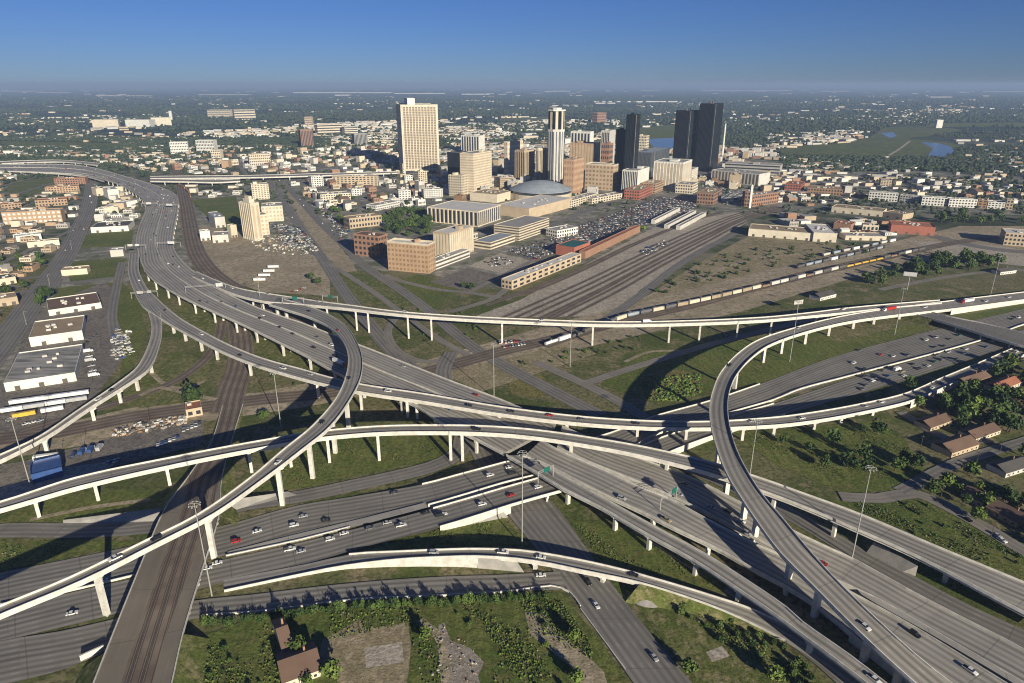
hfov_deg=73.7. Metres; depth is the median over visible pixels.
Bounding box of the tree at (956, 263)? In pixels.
[951,258,960,268]
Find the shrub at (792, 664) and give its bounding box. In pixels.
[786,659,797,668]
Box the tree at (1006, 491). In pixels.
[996,482,1020,501]
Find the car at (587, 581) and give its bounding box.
[584,577,591,585]
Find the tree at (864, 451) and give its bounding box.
[855,442,871,458]
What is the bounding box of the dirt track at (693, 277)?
[641,258,759,299]
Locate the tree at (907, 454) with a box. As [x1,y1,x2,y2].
[898,447,912,458]
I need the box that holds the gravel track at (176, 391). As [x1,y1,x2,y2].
[139,386,217,400]
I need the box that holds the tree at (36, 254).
[34,251,41,256]
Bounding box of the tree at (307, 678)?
[299,674,313,682]
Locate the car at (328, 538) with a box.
[325,536,334,541]
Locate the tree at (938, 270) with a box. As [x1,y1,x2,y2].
[935,267,942,275]
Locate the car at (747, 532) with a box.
[742,529,751,535]
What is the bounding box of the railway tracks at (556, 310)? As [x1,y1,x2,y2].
[538,208,779,318]
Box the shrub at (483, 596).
[480,591,488,601]
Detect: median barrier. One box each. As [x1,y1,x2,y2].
[0,574,135,603]
[226,526,349,555]
[761,324,1023,403]
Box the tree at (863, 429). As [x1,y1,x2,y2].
[858,423,868,432]
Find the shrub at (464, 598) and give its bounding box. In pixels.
[460,593,468,603]
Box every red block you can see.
[600,141,612,162]
[784,181,804,190]
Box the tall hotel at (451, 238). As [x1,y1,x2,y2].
[433,224,473,256]
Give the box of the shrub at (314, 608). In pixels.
[309,603,318,613]
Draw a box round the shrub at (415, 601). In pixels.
[412,596,418,605]
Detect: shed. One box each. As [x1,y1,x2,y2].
[30,455,63,483]
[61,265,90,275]
[110,247,124,256]
[833,220,855,230]
[839,232,886,240]
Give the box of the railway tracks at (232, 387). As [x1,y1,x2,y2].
[210,319,253,412]
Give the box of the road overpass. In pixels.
[901,312,1023,348]
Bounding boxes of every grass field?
[0,490,162,523]
[0,541,137,569]
[5,176,58,195]
[53,282,112,297]
[69,258,126,281]
[80,230,133,247]
[192,196,240,228]
[200,592,627,682]
[256,435,448,489]
[341,270,413,308]
[364,518,529,551]
[395,274,460,306]
[570,520,728,592]
[736,420,923,491]
[742,323,930,388]
[831,500,1023,580]
[957,303,1023,320]
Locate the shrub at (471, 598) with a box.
[467,591,475,603]
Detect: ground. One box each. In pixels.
[0,85,1023,682]
[0,155,1023,390]
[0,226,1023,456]
[477,212,746,317]
[601,330,836,404]
[637,236,861,302]
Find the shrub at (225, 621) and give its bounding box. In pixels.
[222,615,230,625]
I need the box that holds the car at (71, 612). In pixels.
[65,610,78,615]
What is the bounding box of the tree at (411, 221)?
[408,219,414,225]
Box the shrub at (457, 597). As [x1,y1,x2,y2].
[454,595,460,602]
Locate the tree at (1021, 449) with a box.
[1017,443,1023,454]
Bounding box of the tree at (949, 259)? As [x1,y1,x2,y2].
[943,255,954,266]
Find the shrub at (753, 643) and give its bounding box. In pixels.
[748,639,756,647]
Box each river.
[649,138,673,147]
[881,132,895,137]
[922,142,953,156]
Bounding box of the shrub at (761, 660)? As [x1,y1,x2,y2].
[758,657,765,663]
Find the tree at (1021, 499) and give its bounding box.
[1018,495,1023,503]
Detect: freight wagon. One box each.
[544,338,557,345]
[558,333,570,341]
[571,331,582,336]
[582,327,594,332]
[615,314,626,320]
[626,311,638,317]
[639,308,651,314]
[652,306,664,311]
[664,303,676,308]
[676,301,687,306]
[688,298,699,303]
[699,296,710,301]
[711,294,721,298]
[721,291,731,296]
[732,289,741,294]
[742,286,751,291]
[751,284,760,289]
[770,280,779,284]
[780,278,788,282]
[788,276,797,280]
[796,264,804,268]
[796,274,805,278]
[813,270,822,274]
[822,268,830,272]
[830,266,838,270]
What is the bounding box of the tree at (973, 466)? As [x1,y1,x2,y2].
[961,460,981,475]
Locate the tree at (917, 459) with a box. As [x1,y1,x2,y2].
[908,453,925,468]
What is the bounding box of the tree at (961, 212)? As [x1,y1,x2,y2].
[957,209,966,215]
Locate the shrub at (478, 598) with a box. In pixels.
[475,594,481,601]
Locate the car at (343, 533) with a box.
[339,531,348,535]
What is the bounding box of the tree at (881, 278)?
[877,274,886,285]
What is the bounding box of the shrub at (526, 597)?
[524,591,529,599]
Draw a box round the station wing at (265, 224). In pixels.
[260,212,269,234]
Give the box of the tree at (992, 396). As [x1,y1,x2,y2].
[988,391,1004,400]
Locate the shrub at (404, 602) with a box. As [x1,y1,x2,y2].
[401,598,407,606]
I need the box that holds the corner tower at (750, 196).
[748,184,753,207]
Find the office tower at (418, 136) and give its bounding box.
[396,98,439,173]
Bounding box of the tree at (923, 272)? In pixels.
[921,269,930,275]
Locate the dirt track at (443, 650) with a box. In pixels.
[417,617,450,682]
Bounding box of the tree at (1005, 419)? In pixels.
[1000,416,1021,431]
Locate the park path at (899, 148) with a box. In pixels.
[889,141,910,154]
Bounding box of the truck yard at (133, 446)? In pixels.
[0,420,204,487]
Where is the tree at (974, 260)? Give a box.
[970,258,978,266]
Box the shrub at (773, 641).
[770,636,776,645]
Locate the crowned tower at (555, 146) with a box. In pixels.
[547,107,565,182]
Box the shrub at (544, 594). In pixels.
[541,588,548,598]
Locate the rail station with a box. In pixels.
[502,252,580,289]
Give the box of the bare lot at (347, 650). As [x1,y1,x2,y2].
[319,619,410,682]
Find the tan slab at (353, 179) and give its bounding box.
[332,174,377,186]
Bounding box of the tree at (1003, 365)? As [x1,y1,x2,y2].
[992,358,1010,375]
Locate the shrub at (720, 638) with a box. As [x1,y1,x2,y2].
[716,634,724,642]
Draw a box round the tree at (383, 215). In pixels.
[380,213,386,222]
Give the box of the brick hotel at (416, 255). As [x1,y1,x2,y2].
[387,238,435,273]
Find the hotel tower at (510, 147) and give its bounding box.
[504,139,522,174]
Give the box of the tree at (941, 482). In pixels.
[936,479,945,489]
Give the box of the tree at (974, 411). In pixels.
[964,402,981,420]
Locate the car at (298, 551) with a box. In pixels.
[296,549,305,553]
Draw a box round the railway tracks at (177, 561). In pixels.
[121,404,241,682]
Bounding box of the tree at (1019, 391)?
[1009,386,1023,400]
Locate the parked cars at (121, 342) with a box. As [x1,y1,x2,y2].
[110,330,131,359]
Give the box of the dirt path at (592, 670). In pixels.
[525,612,606,682]
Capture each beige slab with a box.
[515,148,534,180]
[535,146,546,179]
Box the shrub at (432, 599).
[428,594,437,605]
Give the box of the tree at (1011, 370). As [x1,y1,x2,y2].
[1006,365,1015,374]
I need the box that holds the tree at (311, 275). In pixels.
[307,272,315,277]
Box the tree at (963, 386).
[956,381,972,393]
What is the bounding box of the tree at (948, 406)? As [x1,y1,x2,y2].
[939,401,956,413]
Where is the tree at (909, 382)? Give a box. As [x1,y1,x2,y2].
[903,374,917,389]
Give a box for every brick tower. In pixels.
[564,156,583,194]
[569,140,600,182]
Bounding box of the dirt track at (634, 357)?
[624,349,683,361]
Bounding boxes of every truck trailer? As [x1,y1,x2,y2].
[0,405,22,413]
[8,397,30,404]
[12,409,35,418]
[22,401,44,409]
[30,394,49,402]
[32,452,58,460]
[40,405,63,413]
[44,398,65,406]
[48,392,69,399]
[65,395,86,403]
[69,389,88,396]
[253,278,265,280]
[258,273,269,276]
[263,269,274,271]
[268,265,278,267]
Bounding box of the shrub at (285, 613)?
[284,610,289,617]
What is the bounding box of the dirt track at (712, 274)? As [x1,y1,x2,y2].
[699,249,858,281]
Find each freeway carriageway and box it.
[0,309,1023,602]
[0,330,1023,640]
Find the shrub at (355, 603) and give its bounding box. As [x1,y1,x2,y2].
[352,599,358,608]
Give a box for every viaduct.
[0,160,99,165]
[150,171,399,179]
[150,179,239,184]
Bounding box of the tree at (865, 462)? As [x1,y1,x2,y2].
[860,457,875,471]
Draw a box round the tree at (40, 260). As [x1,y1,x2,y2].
[33,255,45,266]
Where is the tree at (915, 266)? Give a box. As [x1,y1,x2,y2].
[912,263,924,271]
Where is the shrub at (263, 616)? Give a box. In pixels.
[260,613,267,619]
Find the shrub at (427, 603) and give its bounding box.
[424,600,430,606]
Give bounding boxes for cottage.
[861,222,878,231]
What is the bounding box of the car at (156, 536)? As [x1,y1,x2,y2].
[150,533,161,541]
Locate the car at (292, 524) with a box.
[289,522,298,526]
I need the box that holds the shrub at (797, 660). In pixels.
[793,655,803,663]
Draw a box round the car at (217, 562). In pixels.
[212,560,221,564]
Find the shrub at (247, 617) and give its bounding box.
[243,614,250,621]
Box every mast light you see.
[5,417,31,487]
[188,501,212,595]
[270,371,280,426]
[490,343,496,392]
[517,450,527,545]
[569,322,573,363]
[750,419,761,473]
[789,301,801,361]
[852,465,876,556]
[894,288,905,334]
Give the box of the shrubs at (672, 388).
[640,373,701,401]
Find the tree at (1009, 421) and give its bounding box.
[1001,411,1023,431]
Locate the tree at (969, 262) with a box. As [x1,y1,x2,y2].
[964,260,975,269]
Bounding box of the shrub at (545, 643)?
[542,640,548,646]
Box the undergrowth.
[202,599,798,682]
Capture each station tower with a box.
[238,195,262,240]
[250,181,269,199]
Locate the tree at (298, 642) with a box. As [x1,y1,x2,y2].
[285,635,306,650]
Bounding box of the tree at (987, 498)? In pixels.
[976,490,995,506]
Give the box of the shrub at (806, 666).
[802,662,809,669]
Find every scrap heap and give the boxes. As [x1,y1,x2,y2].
[111,414,187,436]
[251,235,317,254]
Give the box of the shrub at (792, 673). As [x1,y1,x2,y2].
[788,667,797,678]
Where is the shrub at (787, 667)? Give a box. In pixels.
[782,664,791,670]
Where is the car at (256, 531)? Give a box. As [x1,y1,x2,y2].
[252,529,261,533]
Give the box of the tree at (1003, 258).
[995,253,1006,264]
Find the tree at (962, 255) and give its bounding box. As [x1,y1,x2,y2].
[958,250,967,261]
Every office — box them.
[447,150,466,174]
[461,134,484,150]
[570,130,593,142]
[600,129,615,162]
[621,166,648,192]
[638,134,648,150]
[999,228,1023,246]
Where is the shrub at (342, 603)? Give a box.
[340,601,344,609]
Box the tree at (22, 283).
[18,280,28,288]
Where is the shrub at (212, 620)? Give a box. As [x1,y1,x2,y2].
[208,614,216,625]
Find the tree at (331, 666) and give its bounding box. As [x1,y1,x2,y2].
[319,658,342,679]
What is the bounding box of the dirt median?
[285,189,356,271]
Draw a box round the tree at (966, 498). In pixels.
[960,493,973,505]
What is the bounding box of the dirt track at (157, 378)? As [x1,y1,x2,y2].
[148,372,206,388]
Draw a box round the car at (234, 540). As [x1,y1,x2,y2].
[231,538,240,543]
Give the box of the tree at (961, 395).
[951,390,971,402]
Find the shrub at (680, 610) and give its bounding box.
[676,606,685,614]
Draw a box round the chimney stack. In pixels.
[721,123,725,154]
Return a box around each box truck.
[77,447,86,455]
[83,348,92,352]
[84,357,95,361]
[86,445,94,452]
[88,372,99,376]
[95,443,103,451]
[893,366,901,370]
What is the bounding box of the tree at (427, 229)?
[424,226,431,233]
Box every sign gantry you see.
[125,244,145,248]
[130,290,157,297]
[185,283,225,291]
[282,297,303,301]
[322,295,337,300]
[538,465,553,481]
[660,486,677,509]
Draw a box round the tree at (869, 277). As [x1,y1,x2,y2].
[864,274,875,283]
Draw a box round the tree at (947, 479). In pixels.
[939,471,956,488]
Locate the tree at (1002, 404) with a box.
[995,401,1013,412]
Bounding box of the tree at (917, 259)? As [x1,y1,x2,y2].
[911,256,924,263]
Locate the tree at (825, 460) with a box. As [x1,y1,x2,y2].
[819,453,831,466]
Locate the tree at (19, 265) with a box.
[16,262,24,268]
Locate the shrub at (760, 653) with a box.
[757,650,763,657]
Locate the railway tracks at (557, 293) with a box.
[502,206,773,317]
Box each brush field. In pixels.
[506,373,551,397]
[632,368,701,401]
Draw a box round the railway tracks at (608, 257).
[497,211,722,300]
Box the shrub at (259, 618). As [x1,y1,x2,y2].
[255,614,262,622]
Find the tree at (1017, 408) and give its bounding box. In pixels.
[1008,400,1021,411]
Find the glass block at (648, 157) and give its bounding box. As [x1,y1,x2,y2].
[637,147,669,177]
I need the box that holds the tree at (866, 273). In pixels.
[862,271,869,277]
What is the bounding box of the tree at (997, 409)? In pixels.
[984,404,1004,417]
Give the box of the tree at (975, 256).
[971,253,979,260]
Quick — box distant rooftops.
[0,89,1023,226]
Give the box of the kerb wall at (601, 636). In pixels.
[580,608,625,668]
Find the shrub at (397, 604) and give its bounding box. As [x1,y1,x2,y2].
[394,599,400,607]
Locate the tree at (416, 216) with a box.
[413,214,420,221]
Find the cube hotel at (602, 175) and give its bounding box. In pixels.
[585,162,619,190]
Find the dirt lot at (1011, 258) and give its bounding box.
[906,240,1023,265]
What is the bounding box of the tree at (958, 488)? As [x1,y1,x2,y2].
[954,483,964,493]
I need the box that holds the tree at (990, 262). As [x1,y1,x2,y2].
[986,258,995,267]
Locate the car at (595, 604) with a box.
[592,601,599,608]
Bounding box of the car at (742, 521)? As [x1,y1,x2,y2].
[736,518,745,523]
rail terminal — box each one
[556,239,589,254]
[579,225,639,258]
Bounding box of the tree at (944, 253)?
[941,251,953,258]
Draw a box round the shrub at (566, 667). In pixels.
[564,664,570,670]
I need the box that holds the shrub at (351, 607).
[349,604,354,610]
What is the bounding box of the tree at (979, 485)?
[973,480,986,489]
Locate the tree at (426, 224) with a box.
[422,222,430,227]
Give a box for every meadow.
[0,141,119,146]
[500,116,547,120]
[641,125,674,147]
[778,126,961,156]
[930,122,1023,126]
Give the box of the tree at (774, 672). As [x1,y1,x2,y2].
[766,663,785,682]
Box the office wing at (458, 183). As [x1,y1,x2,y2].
[448,172,467,195]
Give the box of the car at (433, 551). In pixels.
[429,549,438,553]
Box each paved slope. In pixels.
[63,508,161,522]
[232,492,295,509]
[469,512,507,524]
[477,558,523,571]
[627,595,656,607]
[866,542,917,575]
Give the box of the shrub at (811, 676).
[805,672,815,680]
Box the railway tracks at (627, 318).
[542,248,932,347]
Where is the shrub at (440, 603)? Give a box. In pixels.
[437,598,444,606]
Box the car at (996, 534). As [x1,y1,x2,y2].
[991,532,1002,537]
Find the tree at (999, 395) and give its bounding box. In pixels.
[993,389,1014,406]
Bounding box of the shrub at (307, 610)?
[305,605,310,614]
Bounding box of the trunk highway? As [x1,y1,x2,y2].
[0,164,555,455]
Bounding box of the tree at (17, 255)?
[13,252,22,258]
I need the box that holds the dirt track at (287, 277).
[254,268,327,281]
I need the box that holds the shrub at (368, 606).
[365,600,371,610]
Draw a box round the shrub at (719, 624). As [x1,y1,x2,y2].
[714,621,723,628]
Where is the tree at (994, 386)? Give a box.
[987,384,1004,401]
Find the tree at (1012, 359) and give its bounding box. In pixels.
[1003,352,1021,366]
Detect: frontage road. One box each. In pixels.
[0,351,469,537]
[0,571,564,682]
[676,467,1023,646]
[722,587,841,682]
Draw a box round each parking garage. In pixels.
[435,248,469,269]
[474,232,514,249]
[494,215,548,240]
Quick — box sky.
[0,0,1023,85]
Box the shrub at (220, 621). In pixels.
[217,616,222,624]
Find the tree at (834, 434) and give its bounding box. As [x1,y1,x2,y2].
[826,427,840,443]
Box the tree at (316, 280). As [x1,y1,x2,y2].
[313,277,321,282]
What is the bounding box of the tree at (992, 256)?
[987,254,996,260]
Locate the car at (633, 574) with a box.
[628,572,638,576]
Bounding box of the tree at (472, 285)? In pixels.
[468,282,475,287]
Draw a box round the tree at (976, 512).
[970,506,987,519]
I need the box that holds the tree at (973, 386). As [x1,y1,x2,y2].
[967,380,978,391]
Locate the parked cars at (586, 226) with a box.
[270,181,742,265]
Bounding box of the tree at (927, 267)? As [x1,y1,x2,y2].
[924,264,930,271]
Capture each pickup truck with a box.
[107,553,122,561]
[284,546,295,551]
[395,522,406,527]
[497,549,508,553]
[660,516,671,522]
[678,481,688,486]
[857,620,871,631]
[866,672,881,682]
[961,664,978,675]
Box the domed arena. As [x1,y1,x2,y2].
[509,180,571,199]
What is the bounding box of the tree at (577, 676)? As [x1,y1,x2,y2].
[569,666,585,682]
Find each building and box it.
[0,201,21,209]
[0,248,15,253]
[0,263,12,272]
[0,273,16,285]
[0,291,18,306]
[5,245,19,249]
[7,238,16,242]
[9,227,24,232]
[10,271,26,276]
[14,232,41,241]
[18,262,39,271]
[19,225,34,228]
[19,235,38,241]
[19,255,35,261]
[27,238,59,247]
[28,227,44,232]
[34,197,68,206]
[41,246,56,252]
[43,244,59,248]
[45,184,79,192]
[54,176,88,184]
[55,222,69,227]
[91,119,120,127]
[91,186,103,195]
[94,214,105,220]
[95,207,104,212]
[102,186,119,198]
[104,205,118,212]
[111,213,124,217]
[116,200,135,206]
[123,208,134,212]
[125,119,155,126]
[129,213,140,217]
[150,117,171,125]
[169,141,189,153]
[172,163,182,169]
[188,165,197,169]
[195,140,217,152]
[198,229,210,240]
[199,164,208,168]
[207,110,232,117]
[208,211,225,227]
[211,149,223,157]
[212,191,221,194]
[212,231,229,242]
[214,167,224,171]
[221,160,231,167]
[226,224,237,237]
[231,159,238,164]
[232,109,255,119]
[232,190,241,194]
[247,153,269,165]
[265,168,275,171]
[269,161,275,166]
[280,161,290,165]
[289,181,299,185]
[298,129,313,145]
[301,163,310,166]
[304,117,313,124]
[307,165,315,170]
[307,187,316,190]
[308,175,323,186]
[312,191,318,198]
[314,124,341,134]
[315,201,323,207]
[318,191,350,200]
[323,201,333,209]
[327,179,336,187]
[331,183,339,188]
[332,201,340,205]
[335,158,343,164]
[337,196,349,202]
[341,126,357,133]
[343,183,351,187]
[343,199,351,210]
[343,213,381,228]
[348,188,361,195]
[352,133,367,144]
[355,180,363,186]
[366,200,399,210]
[367,186,376,191]
[367,192,375,200]
[371,197,382,202]
[377,193,387,198]
[381,177,391,182]
[385,183,395,187]
[396,178,403,183]
[397,189,410,199]
[400,163,403,172]
[401,201,412,205]
[403,174,412,183]
[408,196,418,203]
[413,190,420,195]
[414,169,428,182]
[414,178,424,190]
[415,198,425,205]
[421,187,442,197]
[429,177,438,183]
[432,197,441,200]
[440,178,448,186]
[442,186,448,193]
[454,193,466,200]
[460,149,491,195]
[494,175,513,187]
[507,178,520,188]
[520,174,529,182]
[546,224,577,237]
[570,192,597,207]
[587,186,597,192]
[587,192,623,203]
[592,112,606,123]
[624,184,652,199]
[642,179,663,193]
[697,188,721,204]
[699,176,706,180]
[705,180,713,185]
[718,179,728,185]
[729,171,741,187]
[729,180,737,188]
[741,189,753,206]
[751,191,778,206]
[773,174,781,179]
[783,195,797,201]
[784,219,798,226]
[798,196,810,200]
[800,202,814,205]
[807,185,842,195]
[815,222,829,225]
[837,228,849,231]
[842,198,851,201]
[845,192,859,196]
[847,219,863,224]
[865,219,876,222]
[878,230,896,235]
[879,178,891,185]
[910,190,924,194]
[933,120,943,127]
[958,193,973,197]
[969,188,982,195]
[983,191,993,195]
[991,190,1004,195]
[1016,192,1023,197]
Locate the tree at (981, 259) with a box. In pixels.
[976,255,985,264]
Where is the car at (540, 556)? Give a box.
[536,554,545,559]
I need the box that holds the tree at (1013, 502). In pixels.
[1007,497,1021,507]
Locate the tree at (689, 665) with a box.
[682,656,699,674]
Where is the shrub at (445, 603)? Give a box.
[442,598,448,606]
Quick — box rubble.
[419,625,476,681]
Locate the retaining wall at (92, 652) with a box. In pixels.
[79,645,104,660]
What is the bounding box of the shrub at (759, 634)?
[754,630,763,637]
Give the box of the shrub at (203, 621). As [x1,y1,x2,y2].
[200,614,207,625]
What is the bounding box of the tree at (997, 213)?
[994,210,1002,217]
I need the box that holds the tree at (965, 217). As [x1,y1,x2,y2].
[962,214,970,221]
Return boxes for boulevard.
[232,152,269,185]
[340,150,394,170]
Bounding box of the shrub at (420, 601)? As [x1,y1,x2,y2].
[417,597,422,605]
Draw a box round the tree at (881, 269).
[878,267,884,273]
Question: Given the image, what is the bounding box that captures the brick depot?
[353,231,387,257]
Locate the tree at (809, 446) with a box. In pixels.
[806,442,815,451]
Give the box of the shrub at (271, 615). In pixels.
[268,611,275,618]
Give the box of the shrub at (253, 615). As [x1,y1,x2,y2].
[250,612,257,619]
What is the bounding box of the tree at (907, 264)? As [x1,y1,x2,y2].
[901,261,913,270]
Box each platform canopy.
[651,207,679,223]
[664,210,695,228]
[676,212,705,229]
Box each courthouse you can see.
[711,168,769,185]
[725,161,782,175]
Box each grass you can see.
[0,327,1023,583]
[111,350,209,407]
[175,302,331,373]
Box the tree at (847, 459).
[840,450,856,467]
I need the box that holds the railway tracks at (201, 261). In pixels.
[171,170,311,324]
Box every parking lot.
[431,268,498,290]
[469,253,534,272]
[507,240,555,261]
[546,196,696,243]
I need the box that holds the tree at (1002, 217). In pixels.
[998,213,1005,221]
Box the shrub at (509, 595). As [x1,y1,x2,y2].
[506,589,513,599]
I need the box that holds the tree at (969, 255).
[965,252,975,260]
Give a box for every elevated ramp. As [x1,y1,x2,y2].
[0,299,362,619]
[0,312,161,463]
[0,424,1023,616]
[31,171,105,182]
[128,253,1023,440]
[192,271,941,345]
[222,547,859,682]
[506,454,886,682]
[709,292,1023,682]
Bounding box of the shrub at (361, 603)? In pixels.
[359,598,364,608]
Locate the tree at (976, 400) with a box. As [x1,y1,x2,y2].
[962,396,985,409]
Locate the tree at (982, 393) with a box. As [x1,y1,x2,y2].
[972,388,990,397]
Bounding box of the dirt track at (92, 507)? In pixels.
[29,498,149,521]
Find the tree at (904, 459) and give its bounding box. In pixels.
[897,456,909,465]
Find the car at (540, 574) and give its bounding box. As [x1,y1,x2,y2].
[536,572,545,576]
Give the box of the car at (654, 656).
[649,652,658,661]
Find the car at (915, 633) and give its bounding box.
[908,628,921,638]
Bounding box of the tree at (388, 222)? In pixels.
[385,218,392,226]
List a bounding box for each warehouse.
[4,344,83,391]
[29,315,86,346]
[46,292,101,315]
[90,220,134,232]
[748,223,812,240]
[804,223,837,241]
[887,220,935,235]
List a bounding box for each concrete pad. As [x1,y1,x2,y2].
[364,642,403,667]
[706,646,729,661]
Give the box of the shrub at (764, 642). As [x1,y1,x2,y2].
[760,639,767,647]
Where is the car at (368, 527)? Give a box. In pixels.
[365,525,374,530]
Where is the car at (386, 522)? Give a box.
[382,520,391,524]
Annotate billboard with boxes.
[793,299,803,308]
[903,271,917,289]
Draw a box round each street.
[0,177,33,186]
[0,179,97,366]
[0,185,86,214]
[0,202,84,234]
[0,242,62,244]
[0,289,30,306]
[1,230,72,263]
[2,225,73,228]
[2,252,59,254]
[5,182,53,196]
[9,275,128,287]
[16,276,39,278]
[106,261,125,349]
[234,158,384,171]
[287,178,391,211]
[319,172,436,204]
[381,274,509,300]
[418,198,622,274]
[448,288,509,312]
[464,439,691,682]
[469,228,600,291]
[532,360,648,418]
[557,205,582,221]
[581,316,829,384]
[583,191,692,199]
[642,161,727,198]
[689,184,717,198]
[701,204,1022,211]
[838,490,1023,556]
[878,269,1023,290]
[893,436,1023,494]
[896,411,993,442]
[925,235,1023,252]
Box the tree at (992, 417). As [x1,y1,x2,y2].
[984,412,1000,423]
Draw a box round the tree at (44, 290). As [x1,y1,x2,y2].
[34,285,53,299]
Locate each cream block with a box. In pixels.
[653,158,691,188]
[675,181,697,193]
[691,167,697,178]
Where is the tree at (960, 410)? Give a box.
[952,404,970,420]
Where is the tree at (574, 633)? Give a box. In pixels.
[567,624,581,639]
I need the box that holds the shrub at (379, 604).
[375,598,383,609]
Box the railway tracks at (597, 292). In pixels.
[547,209,778,317]
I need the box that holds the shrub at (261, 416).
[257,413,264,418]
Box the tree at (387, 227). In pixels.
[383,224,391,232]
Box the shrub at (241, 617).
[238,614,243,622]
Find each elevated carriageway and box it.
[523,441,1006,682]
[557,425,1023,682]
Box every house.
[185,400,202,417]
[270,616,292,651]
[275,640,321,682]
[809,289,836,300]
[831,204,886,216]
[883,210,913,219]
[913,412,953,430]
[919,393,940,407]
[931,434,979,457]
[953,371,991,383]
[958,422,1001,440]
[960,485,986,507]
[984,375,1023,389]
[985,499,1023,527]
[986,456,1023,477]
[991,266,1016,274]
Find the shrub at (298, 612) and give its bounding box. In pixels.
[294,606,303,617]
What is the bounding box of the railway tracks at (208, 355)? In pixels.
[18,319,225,433]
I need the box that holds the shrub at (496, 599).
[492,592,499,602]
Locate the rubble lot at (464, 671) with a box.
[438,622,483,682]
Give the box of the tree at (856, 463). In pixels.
[850,456,862,470]
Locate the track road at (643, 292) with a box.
[604,233,737,317]
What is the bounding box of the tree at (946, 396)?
[935,392,953,409]
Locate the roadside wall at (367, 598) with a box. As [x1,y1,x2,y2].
[205,585,580,615]
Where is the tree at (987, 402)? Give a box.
[983,397,992,406]
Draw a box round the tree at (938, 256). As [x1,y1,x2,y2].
[932,254,942,262]
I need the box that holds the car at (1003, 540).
[996,537,1007,542]
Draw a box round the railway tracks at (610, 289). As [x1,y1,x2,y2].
[551,208,783,318]
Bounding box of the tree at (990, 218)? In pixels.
[987,215,994,221]
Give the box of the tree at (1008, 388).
[1003,386,1015,395]
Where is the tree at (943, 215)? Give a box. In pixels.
[938,211,947,222]
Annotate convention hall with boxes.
[427,200,500,226]
[470,189,511,202]
[501,194,571,216]
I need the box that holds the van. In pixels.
[435,512,444,517]
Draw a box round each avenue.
[259,172,420,367]
[276,178,605,416]
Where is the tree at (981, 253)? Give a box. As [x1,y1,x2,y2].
[976,250,987,255]
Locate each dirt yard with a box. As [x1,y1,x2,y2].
[200,225,329,295]
[451,346,596,390]
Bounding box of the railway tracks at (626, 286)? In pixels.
[564,209,784,318]
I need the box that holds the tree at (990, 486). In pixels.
[984,482,997,492]
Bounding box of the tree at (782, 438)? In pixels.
[778,435,788,443]
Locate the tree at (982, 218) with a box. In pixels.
[977,215,986,222]
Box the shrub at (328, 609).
[325,602,333,613]
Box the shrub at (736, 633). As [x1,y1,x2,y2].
[732,628,740,639]
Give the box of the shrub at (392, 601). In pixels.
[389,596,397,607]
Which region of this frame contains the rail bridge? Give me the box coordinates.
[75,404,242,682]
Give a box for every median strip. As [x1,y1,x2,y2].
[226,503,426,556]
[858,590,1021,682]
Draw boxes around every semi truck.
[332,357,347,366]
[882,305,896,311]
[960,298,974,302]
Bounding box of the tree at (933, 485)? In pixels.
[924,478,942,494]
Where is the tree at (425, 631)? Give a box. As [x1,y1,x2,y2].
[417,625,431,640]
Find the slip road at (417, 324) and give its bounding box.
[328,263,470,355]
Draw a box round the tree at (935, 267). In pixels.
[930,264,940,273]
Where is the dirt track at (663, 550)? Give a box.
[619,521,699,574]
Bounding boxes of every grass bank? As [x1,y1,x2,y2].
[117,282,145,380]
[625,590,825,682]
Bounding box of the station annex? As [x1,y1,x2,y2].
[261,202,283,221]
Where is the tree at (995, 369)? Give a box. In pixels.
[988,365,1001,375]
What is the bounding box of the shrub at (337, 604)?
[333,600,340,610]
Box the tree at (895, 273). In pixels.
[889,270,898,276]
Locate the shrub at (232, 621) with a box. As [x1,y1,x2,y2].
[226,616,236,626]
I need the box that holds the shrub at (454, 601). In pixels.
[451,597,456,605]
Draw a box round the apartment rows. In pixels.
[1,208,65,224]
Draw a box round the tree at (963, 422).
[956,415,967,426]
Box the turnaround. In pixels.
[384,318,439,362]
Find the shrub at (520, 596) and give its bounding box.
[517,593,523,600]
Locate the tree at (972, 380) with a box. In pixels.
[965,378,979,386]
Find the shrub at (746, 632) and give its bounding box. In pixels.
[743,630,750,634]
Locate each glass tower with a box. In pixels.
[615,128,625,186]
[624,112,640,168]
[672,108,698,166]
[694,101,723,170]
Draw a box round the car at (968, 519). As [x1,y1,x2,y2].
[963,516,973,522]
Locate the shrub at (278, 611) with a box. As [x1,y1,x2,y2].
[274,606,283,617]
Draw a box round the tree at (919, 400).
[914,394,926,406]
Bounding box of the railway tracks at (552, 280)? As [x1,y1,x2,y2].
[485,244,631,305]
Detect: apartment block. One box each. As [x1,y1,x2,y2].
[868,190,898,201]
[899,194,921,202]
[921,195,947,205]
[946,197,977,207]
[977,198,987,207]
[987,200,1005,208]
[1004,198,1013,209]
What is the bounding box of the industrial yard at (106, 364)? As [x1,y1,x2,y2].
[0,282,123,431]
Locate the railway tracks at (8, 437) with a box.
[0,235,999,444]
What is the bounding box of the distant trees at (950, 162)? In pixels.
[0,95,1023,214]
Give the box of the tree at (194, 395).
[180,383,202,401]
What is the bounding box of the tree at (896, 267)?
[893,264,899,270]
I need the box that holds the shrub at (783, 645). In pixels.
[778,640,787,649]
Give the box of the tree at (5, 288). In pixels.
[0,284,11,292]
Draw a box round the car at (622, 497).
[617,494,626,500]
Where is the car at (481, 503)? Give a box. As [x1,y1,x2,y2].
[477,501,486,505]
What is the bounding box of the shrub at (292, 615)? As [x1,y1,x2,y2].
[287,609,295,618]
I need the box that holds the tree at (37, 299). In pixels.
[33,294,43,305]
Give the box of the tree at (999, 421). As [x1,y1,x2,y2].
[996,416,1004,425]

